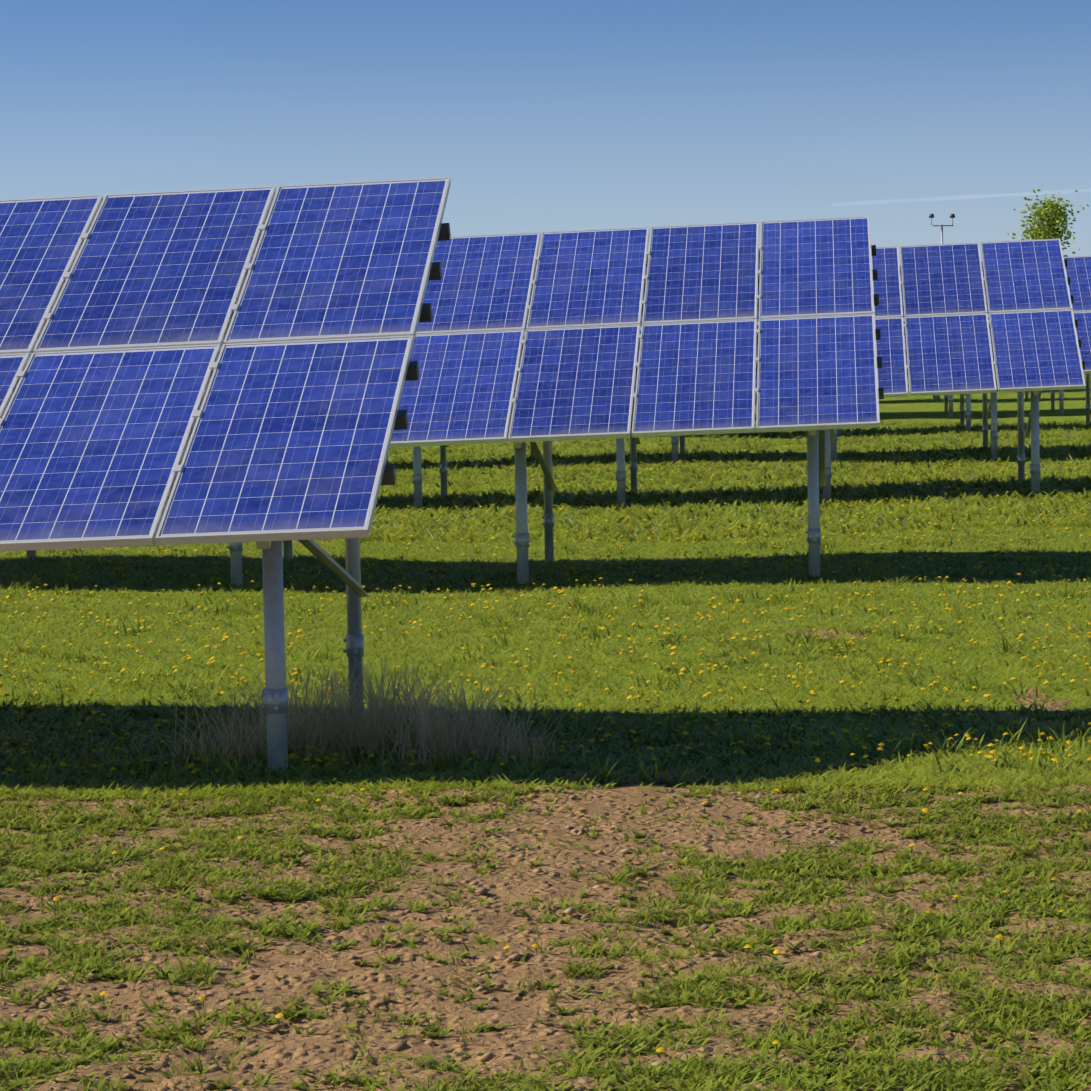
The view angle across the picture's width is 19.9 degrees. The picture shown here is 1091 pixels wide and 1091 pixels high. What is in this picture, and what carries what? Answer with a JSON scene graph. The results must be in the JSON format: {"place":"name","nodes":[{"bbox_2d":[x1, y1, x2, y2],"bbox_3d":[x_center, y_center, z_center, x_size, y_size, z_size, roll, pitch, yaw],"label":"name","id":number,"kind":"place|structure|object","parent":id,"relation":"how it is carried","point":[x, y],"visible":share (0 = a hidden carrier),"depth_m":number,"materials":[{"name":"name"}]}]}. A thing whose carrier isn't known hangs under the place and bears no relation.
{"place":"outdoors","nodes":[
{"label":"outdoors","id":0,"kind":"place"},
{"bbox_2d":[0,373,1090,1090],"bbox_3d":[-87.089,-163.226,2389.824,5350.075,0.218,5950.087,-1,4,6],"label":"field ground","id":1,"kind":"structure","parent":0,"point":[284,1053],"depth_m":11.48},
{"bbox_2d":[0,177,450,772],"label":"solar row","id":2,"kind":"object","parent":1,"relation":"on","point":[210,365],"visible":0.96,"depth_m":15.77,"materials":[{"name":"blue glass"}]},
{"bbox_2d":[108,645,584,775],"bbox_3d":[-0.901,0.791,15.774,2.452,0.540,2.322,-1,4,6],"label":"dry grass clump","id":3,"kind":"object","parent":1,"relation":"on","point":[383,718],"visible":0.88,"depth_m":15.41,"materials":[{"name":"beige plant"}]},
{"bbox_2d":[27,216,883,585],"bbox_3d":[-5.659,-1.019,27.343,17.162,3.447,3.544,-1,4,6],"label":"solar row","id":4,"kind":"object","parent":1,"relation":"on","point":[581,346],"visible":0.5,"depth_m":26.39,"materials":[{"name":"blue glass"}]},
{"bbox_2d":[0,776,1063,1090],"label":"soil clods","id":5,"kind":"object","parent":1,"relation":"on","point":[400,1044],"visible":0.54,"depth_m":10.29,"materials":[{"name":"brown soil"}]},
{"bbox_2d":[0,523,1090,798],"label":"lawn grass","id":6,"kind":"structure","parent":1,"relation":"on","point":[916,765],"depth_m":19.64,"materials":[{"name":"green plant"}]},
{"bbox_2d":[0,773,1090,1090],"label":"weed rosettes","id":7,"kind":"object","parent":1,"relation":"on","point":[302,931],"visible":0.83,"depth_m":10.74,"materials":[{"name":"green plant"}]},
{"bbox_2d":[0,768,1090,1090],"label":"grass","id":8,"kind":"structure","parent":1,"relation":"on","point":[646,1070],"depth_m":10.75,"materials":[{"name":"green plant"}]},
{"bbox_2d":[0,459,1090,787],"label":"grass clumps","id":9,"kind":"object","parent":1,"relation":"on","point":[1016,737],"visible":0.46,"depth_m":18.05,"materials":[{"name":"green plant"}]},
{"bbox_2d":[0,444,1090,779],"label":"dandelions","id":10,"kind":"object","parent":1,"relation":"on","point":[658,722],"visible":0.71,"depth_m":19.74,"materials":[{"name":"yellow plant"}]},
{"bbox_2d":[53,787,1082,1069],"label":"dandelions","id":11,"kind":"object","parent":1,"relation":"on","point":[507,947],"visible":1,"depth_m":10.56,"materials":[{"name":"yellow plant"}]},
{"bbox_2d":[155,417,1090,542],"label":"lawn grass","id":12,"kind":"structure","parent":1,"relation":"on","point":[717,528],"depth_m":38.31,"materials":[{"name":"green plant"}]},
{"bbox_2d":[386,256,1090,463],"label":"solar row","id":13,"kind":"object","parent":1,"relation":"on","point":[1078,270],"visible":0.02,"depth_m":47.72,"materials":[{"name":"blue metal"}]},
{"bbox_2d":[412,238,1085,508],"bbox_3d":[-5.182,-1.797,38.111,23.160,3.477,3.544,-1,4,6],"label":"solar row","id":14,"kind":"object","parent":1,"relation":"on","point":[948,326],"visible":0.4,"depth_m":36.81,"materials":[{"name":"blue glass"}]},
{"bbox_2d":[707,373,1090,436],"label":"solar row","id":15,"kind":"object","parent":1,"relation":"on","point":[967,411],"visible":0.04,"depth_m":59.60,"materials":[{"name":"silver metal"}]},
{"bbox_2d":[929,214,954,243],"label":"floodlight pole","id":16,"kind":"object","parent":1,"relation":"on","point":[931,216],"visible":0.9,"depth_m":86.64,"materials":[{"name":"metal"}]},
{"bbox_2d":[933,391,1027,401],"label":"solar row","id":17,"kind":"object","parent":1,"relation":"on","point":[937,397],"depth_m":81.19,"materials":[{"name":"silver metal"}]},
{"bbox_2d":[944,390,1063,416],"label":"solar row","id":18,"kind":"object","parent":1,"relation":"on","point":[947,398],"visible":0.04,"depth_m":68.15,"materials":[{"name":"silver metal"}]},
{"bbox_2d":[1007,185,1088,256],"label":"birch tree","id":19,"kind":"object","parent":1,"relation":"on","point":[1043,213],"depth_m":146.74,"materials":[{"name":"green plant"}]},
{"bbox_2d":[0,0,1090,263],"label":"sky","id":20,"kind":"structure","parent":0,"point":[540,116],"materials":[{"name":"blue"}]},
{"bbox_2d":[841,189,1085,204],"bbox_3d":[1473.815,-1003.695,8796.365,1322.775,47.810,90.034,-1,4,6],"label":"contrail","id":21,"kind":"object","parent":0,"point":[984,195],"depth_m":8827.73,"materials":[{"name":"white"}]}
]}

